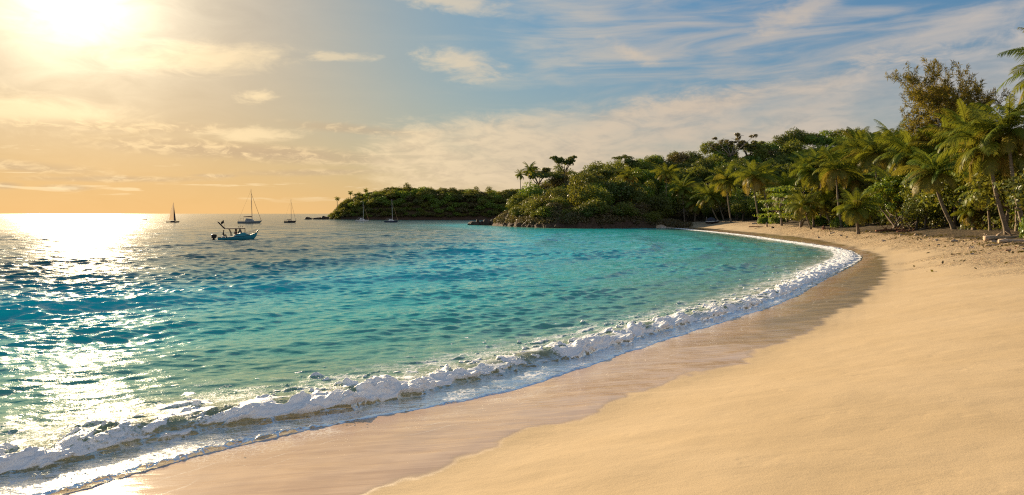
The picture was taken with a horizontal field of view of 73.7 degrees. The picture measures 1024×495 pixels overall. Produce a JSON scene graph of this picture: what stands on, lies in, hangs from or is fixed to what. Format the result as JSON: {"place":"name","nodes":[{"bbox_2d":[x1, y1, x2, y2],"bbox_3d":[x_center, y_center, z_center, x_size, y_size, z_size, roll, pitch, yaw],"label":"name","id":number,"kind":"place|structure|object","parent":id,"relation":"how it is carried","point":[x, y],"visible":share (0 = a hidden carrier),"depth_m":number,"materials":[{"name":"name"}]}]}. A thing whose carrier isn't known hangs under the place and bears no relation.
{"place":"outdoors","nodes":[
{"label":"outdoors","id":0,"kind":"place"},
{"bbox_2d":[0,214,799,413],"bbox_3d":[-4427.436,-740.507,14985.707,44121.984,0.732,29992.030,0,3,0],"label":"sea water","id":1,"kind":"structure","parent":0,"point":[90,304],"depth_m":37.71,"materials":[{"name":"liquid"}]},
{"bbox_2d":[166,205,178,221],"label":"sailing boat","id":2,"kind":"object","parent":1,"relation":"on","point":[172,216],"visible":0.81,"depth_m":309.46,"materials":[{"name":"fabric"}]},
{"bbox_2d":[211,220,258,239],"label":"fishing boat","id":3,"kind":"object","parent":1,"relation":"on","point":[240,235],"visible":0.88,"depth_m":102.78,"materials":[{"name":"teal paint"}]},
{"bbox_2d":[237,196,260,222],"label":"sailing boat","id":4,"kind":"object","parent":1,"relation":"on","point":[247,220],"visible":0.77,"depth_m":278.52,"materials":[{"name":"grey paint"}]},
{"bbox_2d":[0,228,862,494],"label":"breaking wave","id":5,"kind":"object","parent":1,"relation":"on","point":[129,414],"visible":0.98,"depth_m":15.63,"materials":[{"name":"liquid"}]},
{"bbox_2d":[44,293,757,452],"bbox_3d":[-10.233,2.971,9.889,62.546,0.971,4.175,-3,4,-44],"label":"sea spray","id":6,"kind":"object","parent":5,"relation":"on","point":[204,406],"visible":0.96,"depth_m":14.08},
{"bbox_2d":[312,195,503,219],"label":"headland","id":7,"kind":"structure","parent":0,"point":[444,217],"depth_m":449.30,"materials":[{"name":"plant"}]},
{"bbox_2d":[327,182,519,218],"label":"forest","id":8,"kind":"object","parent":7,"relation":"on","point":[374,199],"visible":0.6,"depth_m":455.74,"materials":[{"name":"green plant"}]},
{"bbox_2d":[0,221,1023,494],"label":"sand beach","id":9,"kind":"structure","parent":0,"point":[884,367],"depth_m":11.27,"materials":[{"name":"sand"}]},
{"bbox_2d":[665,173,700,221],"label":"coconut palm","id":10,"kind":"object","parent":9,"relation":"on","point":[679,188],"visible":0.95,"depth_m":207.65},
{"bbox_2d":[681,186,709,221],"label":"coconut palm","id":11,"kind":"object","parent":9,"relation":"on","point":[691,206],"visible":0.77,"depth_m":205.33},
{"bbox_2d":[690,181,725,220],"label":"coconut palm","id":12,"kind":"object","parent":9,"relation":"on","point":[710,196],"visible":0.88,"depth_m":190.63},
{"bbox_2d":[705,217,718,223],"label":"canopied boat","id":13,"kind":"object","parent":9,"relation":"on","point":[710,220],"visible":0.98,"depth_m":184.53,"materials":[{"name":"paint"}]},
{"bbox_2d":[704,161,746,222],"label":"coconut palm","id":14,"kind":"object","parent":9,"relation":"on","point":[723,180],"visible":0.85,"depth_m":176.51,"materials":[{"name":"plant"}]},
{"bbox_2d":[728,159,781,217],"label":"coconut palm","id":15,"kind":"object","parent":9,"relation":"on","point":[754,182],"visible":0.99,"depth_m":156.27,"materials":[{"name":"plant"}]},
{"bbox_2d":[757,217,768,223],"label":"beach creeper","id":16,"kind":"object","parent":9,"relation":"on","point":[761,220],"visible":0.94,"depth_m":153.66,"materials":[{"name":"green plant"}]},
{"bbox_2d":[768,215,786,223],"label":"beach creeper","id":17,"kind":"object","parent":9,"relation":"on","point":[773,219],"visible":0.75,"depth_m":148.21,"materials":[{"name":"green plant"}]},
{"bbox_2d":[752,185,803,225],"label":"almond tree","id":18,"kind":"object","parent":9,"relation":"on","point":[781,202],"visible":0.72,"depth_m":137.10,"materials":[{"name":"green plant"}]},
{"bbox_2d":[775,187,820,227],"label":"almond tree","id":19,"kind":"object","parent":9,"relation":"on","point":[801,189],"visible":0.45,"depth_m":125.22,"materials":[{"name":"green plant"}]},
{"bbox_2d":[785,189,824,228],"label":"coconut palm","id":20,"kind":"object","parent":9,"relation":"on","point":[801,206],"visible":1,"depth_m":117.11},
{"bbox_2d":[832,186,882,233],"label":"coconut palm","id":21,"kind":"object","parent":9,"relation":"on","point":[856,212],"visible":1,"depth_m":93.03,"materials":[{"name":"plant"}]},
{"bbox_2d":[798,227,1023,271],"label":"leaf litter","id":22,"kind":"object","parent":9,"relation":"on","point":[978,238],"visible":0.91,"depth_m":62.22,"materials":[{"name":"brown plant"}]},
{"bbox_2d":[983,231,1019,240],"bbox_3d":[42.077,-0.975,58.679,3.251,0.853,0.608,0,3,-9],"label":"driftwood log","id":23,"kind":"object","parent":9,"relation":"on","point":[993,237],"visible":0.85,"depth_m":58.54,"materials":[{"name":"brown wood"}]},
{"bbox_2d":[998,236,1023,242],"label":"driftwood log","id":24,"kind":"object","parent":9,"relation":"on","point":[1005,240],"visible":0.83,"depth_m":53.30,"materials":[{"name":"brown wood"}]},
{"bbox_2d":[0,0,1023,213],"label":"sky","id":25,"kind":"structure","parent":0,"point":[107,106],"materials":[{"name":"blue"}]},
{"bbox_2d":[493,148,1023,245],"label":"hillside","id":26,"kind":"structure","parent":0,"point":[943,231],"depth_m":110.36,"materials":[{"name":"soil"}]},
{"bbox_2d":[515,169,525,192],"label":"coconut palm","id":27,"kind":"object","parent":26,"relation":"on","point":[519,174],"visible":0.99,"depth_m":248.89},
{"bbox_2d":[521,161,539,175],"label":"coconut palm","id":28,"kind":"object","parent":26,"relation":"on","point":[529,171],"visible":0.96,"depth_m":248.37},
{"bbox_2d":[524,166,552,184],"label":"ridge tree","id":29,"kind":"object","parent":26,"relation":"on","point":[545,169],"visible":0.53,"depth_m":255.80,"materials":[{"name":"green plant"}]},
{"bbox_2d":[528,196,551,209],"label":"rounded tree","id":30,"kind":"object","parent":26,"relation":"on","point":[538,203],"visible":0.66,"depth_m":204.47,"materials":[{"name":"green plant"}]},
{"bbox_2d":[534,195,553,206],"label":"tree","id":31,"kind":"object","parent":26,"relation":"on","point":[536,198],"visible":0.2,"depth_m":208.69,"materials":[{"name":"green plant"}]},
{"bbox_2d":[535,204,557,216],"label":"rounded tree","id":32,"kind":"object","parent":26,"relation":"on","point":[543,212],"visible":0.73,"depth_m":197.90,"materials":[{"name":"green plant"}]},
{"bbox_2d":[542,186,569,197],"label":"dark tree","id":33,"kind":"object","parent":26,"relation":"on","point":[557,191],"visible":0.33,"depth_m":220.98,"materials":[{"name":"green plant"}]},
{"bbox_2d":[545,202,567,211],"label":"dry tree","id":34,"kind":"object","parent":26,"relation":"on","point":[559,206],"visible":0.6,"depth_m":197.98,"materials":[{"name":"green plant"}]},
{"bbox_2d":[549,192,568,201],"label":"rounded tree","id":35,"kind":"object","parent":26,"relation":"on","point":[564,196],"visible":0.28,"depth_m":215.15,"materials":[{"name":"green plant"}]},
{"bbox_2d":[549,196,570,207],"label":"rounded tree","id":36,"kind":"object","parent":26,"relation":"on","point":[560,199],"visible":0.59,"depth_m":202.26,"materials":[{"name":"green plant"}]},
{"bbox_2d":[550,155,576,177],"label":"ridge tree","id":37,"kind":"object","parent":26,"relation":"on","point":[570,160],"visible":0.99,"depth_m":265.13,"materials":[{"name":"green plant"}]},
{"bbox_2d":[565,175,587,206],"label":"tall tree","id":38,"kind":"object","parent":26,"relation":"on","point":[578,188],"visible":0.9,"depth_m":204.78,"materials":[{"name":"green plant"}]},
{"bbox_2d":[576,206,595,216],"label":"dark tree","id":39,"kind":"object","parent":26,"relation":"on","point":[588,212],"visible":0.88,"depth_m":190.59,"materials":[{"name":"green plant"}]},
{"bbox_2d":[569,171,606,182],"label":"umbrella tree","id":40,"kind":"object","parent":26,"relation":"on","point":[585,175],"visible":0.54,"depth_m":224.65,"materials":[{"name":"green plant"}]},
{"bbox_2d":[579,202,599,214],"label":"dark tree","id":41,"kind":"object","parent":26,"relation":"on","point":[586,204],"visible":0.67,"depth_m":191.43,"materials":[{"name":"green plant"}]},
{"bbox_2d":[583,174,598,184],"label":"tall tree","id":42,"kind":"object","parent":26,"relation":"on","point":[592,178],"visible":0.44,"depth_m":219.91,"materials":[{"name":"green plant"}]},
{"bbox_2d":[493,210,692,227],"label":"dry thicket","id":43,"kind":"object","parent":26,"relation":"on","point":[603,218],"visible":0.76,"depth_m":194.60,"materials":[{"name":"green plant"}]},
{"bbox_2d":[576,184,614,204],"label":"rounded tree","id":44,"kind":"object","parent":26,"relation":"on","point":[593,192],"visible":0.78,"depth_m":202.33,"materials":[{"name":"green plant"}]},
{"bbox_2d":[581,197,609,213],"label":"rounded tree","id":45,"kind":"object","parent":26,"relation":"on","point":[598,202],"visible":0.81,"depth_m":192.04,"materials":[{"name":"green plant"}]},
{"bbox_2d":[605,176,626,203],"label":"tall tree","id":46,"kind":"object","parent":26,"relation":"on","point":[615,179],"visible":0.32,"depth_m":215.46,"materials":[{"name":"green plant"}]},
{"bbox_2d":[606,178,633,203],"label":"dark tree","id":47,"kind":"object","parent":26,"relation":"on","point":[614,190],"visible":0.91,"depth_m":210.95,"materials":[{"name":"green plant"}]},
{"bbox_2d":[611,201,637,215],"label":"rounded tree","id":48,"kind":"object","parent":26,"relation":"on","point":[625,207],"visible":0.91,"depth_m":194.91,"materials":[{"name":"green plant"}]},
{"bbox_2d":[617,163,640,184],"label":"coconut palm","id":49,"kind":"object","parent":26,"relation":"on","point":[629,176],"visible":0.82,"depth_m":222.19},
{"bbox_2d":[622,159,638,168],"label":"ridge tree","id":50,"kind":"object","parent":26,"relation":"on","point":[627,161],"visible":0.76,"depth_m":273.18,"materials":[{"name":"green plant"}]},
{"bbox_2d":[621,187,647,204],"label":"dark tree","id":51,"kind":"object","parent":26,"relation":"on","point":[636,195],"visible":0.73,"depth_m":211.83,"materials":[{"name":"green plant"}]},
{"bbox_2d":[641,211,661,220],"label":"rounded tree","id":52,"kind":"object","parent":26,"relation":"on","point":[649,214],"visible":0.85,"depth_m":196.05,"materials":[{"name":"green plant"}]},
{"bbox_2d":[646,196,669,211],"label":"dark tree","id":53,"kind":"object","parent":26,"relation":"on","point":[652,201],"visible":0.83,"depth_m":214.92,"materials":[{"name":"green plant"}]},
{"bbox_2d":[651,162,679,199],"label":"coconut palm","id":54,"kind":"object","parent":26,"relation":"on","point":[665,175],"visible":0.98,"depth_m":231.10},
{"bbox_2d":[676,208,694,220],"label":"dry tree","id":55,"kind":"object","parent":26,"relation":"on","point":[681,213],"visible":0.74,"depth_m":216.72,"materials":[{"name":"green plant"}]},
{"bbox_2d":[505,126,915,208],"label":"hilltop forest","id":56,"kind":"object","parent":26,"relation":"on","point":[779,150],"visible":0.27,"depth_m":270.04,"materials":[{"name":"green plant"}]},
{"bbox_2d":[703,205,720,216],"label":"rounded tree","id":57,"kind":"object","parent":26,"relation":"on","point":[710,212],"visible":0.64,"depth_m":209.63,"materials":[{"name":"green plant"}]},
{"bbox_2d":[702,181,732,220],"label":"coconut palm","id":58,"kind":"object","parent":26,"relation":"on","point":[719,192],"visible":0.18,"depth_m":197.24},
{"bbox_2d":[711,199,732,216],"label":"dry tree","id":59,"kind":"object","parent":26,"relation":"on","point":[723,209],"visible":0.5,"depth_m":205.86,"materials":[{"name":"green plant"}]},
{"bbox_2d":[708,132,757,159],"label":"ridge tree","id":60,"kind":"object","parent":26,"relation":"on","point":[736,141],"visible":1,"depth_m":287.72,"materials":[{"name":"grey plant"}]},
{"bbox_2d":[725,187,744,220],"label":"broadleaf tree","id":61,"kind":"object","parent":26,"relation":"on","point":[734,194],"visible":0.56,"depth_m":189.20,"materials":[{"name":"green plant"}]},
{"bbox_2d":[725,195,751,218],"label":"umbrella tree","id":62,"kind":"object","parent":26,"relation":"on","point":[746,197],"visible":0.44,"depth_m":195.59,"materials":[{"name":"green plant"}]},
{"bbox_2d":[729,199,754,220],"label":"broadleaf tree","id":63,"kind":"object","parent":26,"relation":"on","point":[738,206],"visible":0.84,"depth_m":181.04,"materials":[{"name":"green plant"}]},
{"bbox_2d":[737,140,764,155],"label":"ridge tree","id":64,"kind":"object","parent":26,"relation":"on","point":[750,146],"visible":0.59,"depth_m":290.06,"materials":[{"name":"green plant"}]},
{"bbox_2d":[746,194,772,216],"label":"bright tree","id":65,"kind":"object","parent":26,"relation":"on","point":[752,206],"visible":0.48,"depth_m":176.75,"materials":[{"name":"green plant"}]},
{"bbox_2d":[741,162,781,216],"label":"coconut palm","id":66,"kind":"object","parent":26,"relation":"on","point":[762,190],"visible":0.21,"depth_m":164.92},
{"bbox_2d":[754,187,772,212],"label":"rounded tree","id":67,"kind":"object","parent":26,"relation":"on","point":[759,194],"visible":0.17,"depth_m":176.64,"materials":[{"name":"green plant"}]},
{"bbox_2d":[762,195,783,211],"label":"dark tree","id":68,"kind":"object","parent":26,"relation":"on","point":[770,205],"visible":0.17,"depth_m":170.58,"materials":[{"name":"green plant"}]},
{"bbox_2d":[762,168,806,221],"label":"almond tree","id":69,"kind":"object","parent":26,"relation":"on","point":[787,182],"visible":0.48,"depth_m":148.85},
{"bbox_2d":[795,154,827,225],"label":"coconut palm","id":70,"kind":"object","parent":26,"relation":"on","point":[814,188],"visible":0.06,"depth_m":127.73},
{"bbox_2d":[789,149,834,226],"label":"coconut palm","id":71,"kind":"object","parent":26,"relation":"on","point":[814,180],"visible":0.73,"depth_m":121.80,"materials":[{"name":"plant"}]},
{"bbox_2d":[809,215,828,225],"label":"beach creeper","id":72,"kind":"object","parent":26,"relation":"on","point":[821,220],"visible":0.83,"depth_m":123.64,"materials":[{"name":"green plant"}]},
{"bbox_2d":[798,141,847,225],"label":"coconut palm","id":73,"kind":"object","parent":26,"relation":"on","point":[829,150],"visible":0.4,"depth_m":122.18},
{"bbox_2d":[809,188,845,224],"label":"coconut palm","id":74,"kind":"object","parent":26,"relation":"on","point":[826,208],"visible":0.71,"depth_m":120.99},
{"bbox_2d":[808,147,863,227],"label":"coconut palm","id":75,"kind":"object","parent":26,"relation":"on","point":[833,175],"visible":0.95,"depth_m":110.88,"materials":[{"name":"plant"}]},
{"bbox_2d":[813,182,858,213],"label":"coconut palm","id":76,"kind":"object","parent":26,"relation":"on","point":[825,188],"visible":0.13,"depth_m":123.75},
{"bbox_2d":[829,217,855,227],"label":"beach creeper","id":77,"kind":"object","parent":26,"relation":"on","point":[835,222],"visible":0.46,"depth_m":112.37,"materials":[{"name":"green plant"}]},
{"bbox_2d":[835,181,867,203],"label":"rounded tree","id":78,"kind":"object","parent":26,"relation":"on","point":[840,191],"visible":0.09,"depth_m":121.55,"materials":[{"name":"green plant"}]},
{"bbox_2d":[834,164,874,198],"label":"coconut palm","id":79,"kind":"object","parent":26,"relation":"on","point":[853,184],"visible":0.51,"depth_m":114.77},
{"bbox_2d":[832,126,882,165],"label":"coconut palm","id":80,"kind":"object","parent":26,"relation":"on","point":[856,136],"visible":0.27,"depth_m":148.98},
{"bbox_2d":[697,207,1023,231],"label":"undergrowth","id":81,"kind":"object","parent":26,"relation":"on","point":[937,220],"visible":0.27,"depth_m":92.16,"materials":[{"name":"green plant"}]},
{"bbox_2d":[850,175,879,221],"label":"rounded tree","id":82,"kind":"object","parent":26,"relation":"on","point":[866,186],"visible":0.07,"depth_m":114.15,"materials":[{"name":"green plant"}]},
{"bbox_2d":[840,128,900,222],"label":"coconut palm","id":83,"kind":"object","parent":26,"relation":"on","point":[871,152],"visible":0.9,"depth_m":106.87,"materials":[{"name":"plant"}]},
{"bbox_2d":[860,118,911,175],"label":"coconut palm","id":84,"kind":"object","parent":26,"relation":"on","point":[895,133],"visible":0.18,"depth_m":110.22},
{"bbox_2d":[873,171,901,224],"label":"tall tree","id":85,"kind":"object","parent":26,"relation":"on","point":[885,210],"visible":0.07,"depth_m":103.17,"materials":[{"name":"green plant"}]},
{"bbox_2d":[865,165,910,226],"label":"almond tree","id":86,"kind":"object","parent":26,"relation":"on","point":[890,196],"visible":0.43,"depth_m":97.29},
{"bbox_2d":[875,224,906,231],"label":"driftwood log","id":87,"kind":"object","parent":26,"relation":"on","point":[885,229],"visible":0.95,"depth_m":91.15,"materials":[{"name":"brown wood"}]},
{"bbox_2d":[861,175,939,228],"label":"sea grape bush","id":88,"kind":"object","parent":26,"relation":"on","point":[889,183],"visible":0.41,"depth_m":95.57,"materials":[{"name":"green plant"}]},
{"bbox_2d":[883,189,928,222],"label":"dark tree","id":89,"kind":"object","parent":26,"relation":"on","point":[901,202],"visible":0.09,"depth_m":97.59,"materials":[{"name":"green plant"}]},
{"bbox_2d":[872,126,940,227],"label":"coconut palm","id":90,"kind":"object","parent":26,"relation":"on","point":[901,159],"visible":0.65,"depth_m":95.43,"materials":[{"name":"plant"}]},
{"bbox_2d":[898,168,929,228],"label":"tall tree","id":91,"kind":"object","parent":26,"relation":"on","point":[908,195],"visible":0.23,"depth_m":88.42,"materials":[{"name":"green plant"}]},
{"bbox_2d":[896,193,950,228],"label":"broadleaf tree","id":92,"kind":"object","parent":26,"relation":"on","point":[931,209],"visible":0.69,"depth_m":85.30,"materials":[{"name":"green plant"}]},
{"bbox_2d":[891,146,973,228],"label":"coconut palm","id":93,"kind":"object","parent":26,"relation":"on","point":[929,168],"visible":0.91,"depth_m":77.69,"materials":[{"name":"plant"}]},
{"bbox_2d":[909,117,960,226],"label":"coconut palm","id":94,"kind":"object","parent":26,"relation":"on","point":[931,145],"visible":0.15,"depth_m":89.46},
{"bbox_2d":[927,167,964,224],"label":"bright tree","id":95,"kind":"object","parent":26,"relation":"on","point":[956,182],"visible":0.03,"depth_m":84.53,"materials":[{"name":"green plant"}]},
{"bbox_2d":[916,171,976,224],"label":"rounded tree","id":96,"kind":"object","parent":26,"relation":"on","point":[948,199],"visible":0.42,"depth_m":80.59,"materials":[{"name":"green plant"}]},
{"bbox_2d":[885,57,1017,225],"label":"feathery pine","id":97,"kind":"object","parent":26,"relation":"on","point":[942,96],"visible":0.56,"depth_m":91.97,"materials":[{"name":"green plant"}]},
{"bbox_2d":[922,99,1000,187],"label":"coconut palm","id":98,"kind":"object","parent":26,"relation":"on","point":[965,117],"visible":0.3,"depth_m":81.11,"materials":[{"name":"plant"}]},
{"bbox_2d":[942,115,993,188],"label":"coconut palm","id":99,"kind":"object","parent":26,"relation":"on","point":[961,132],"visible":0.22,"depth_m":77.38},
{"bbox_2d":[945,136,996,227],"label":"coconut palm","id":100,"kind":"object","parent":26,"relation":"on","point":[994,225],"visible":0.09,"depth_m":77.19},
{"bbox_2d":[949,193,994,229],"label":"coconut palm","id":101,"kind":"object","parent":26,"relation":"on","point":[971,213],"visible":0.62,"depth_m":74.97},
{"bbox_2d":[936,106,1023,234],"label":"coconut palm","id":102,"kind":"object","parent":26,"relation":"on","point":[975,154],"visible":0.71,"depth_m":63.19,"materials":[{"name":"plant"}]},
{"bbox_2d":[954,172,1006,230],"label":"coconut palm","id":103,"kind":"object","parent":26,"relation":"on","point":[979,208],"visible":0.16,"depth_m":69.96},
{"bbox_2d":[953,189,1014,229],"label":"dark tree","id":104,"kind":"object","parent":26,"relation":"on","point":[981,211],"visible":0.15,"depth_m":74.52,"materials":[{"name":"green plant"}]},
{"bbox_2d":[948,94,1023,221],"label":"coconut palm","id":105,"kind":"object","parent":26,"relation":"on","point":[1006,128],"visible":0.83,"depth_m":60.99,"materials":[{"name":"plant"}]},
{"bbox_2d":[961,163,1023,223],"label":"rounded tree","id":106,"kind":"object","parent":26,"relation":"on","point":[983,196],"visible":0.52,"depth_m":65.16,"materials":[{"name":"green plant"}]},
{"bbox_2d":[964,153,1022,208],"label":"coconut palm","id":107,"kind":"object","parent":26,"relation":"on","point":[967,179],"visible":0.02,"depth_m":69.29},
{"bbox_2d":[973,146,1023,230],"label":"coconut palm","id":108,"kind":"object","parent":26,"relation":"on","point":[1016,215],"visible":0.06,"depth_m":65.80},
{"bbox_2d":[989,169,1023,215],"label":"dark tree","id":109,"kind":"object","parent":26,"relation":"on","point":[1018,188],"visible":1,"depth_m":57.48,"materials":[{"name":"green plant"}]},
{"bbox_2d":[997,27,1023,103],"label":"coconut palm","id":110,"kind":"object","parent":26,"relation":"on","point":[1016,73],"visible":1,"depth_m":51.96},
{"bbox_2d":[1018,216,1023,237],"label":"beach creeper","id":111,"kind":"object","parent":26,"relation":"on","point":[1021,228],"visible":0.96,"depth_m":56.88,"materials":[{"name":"green plant"}]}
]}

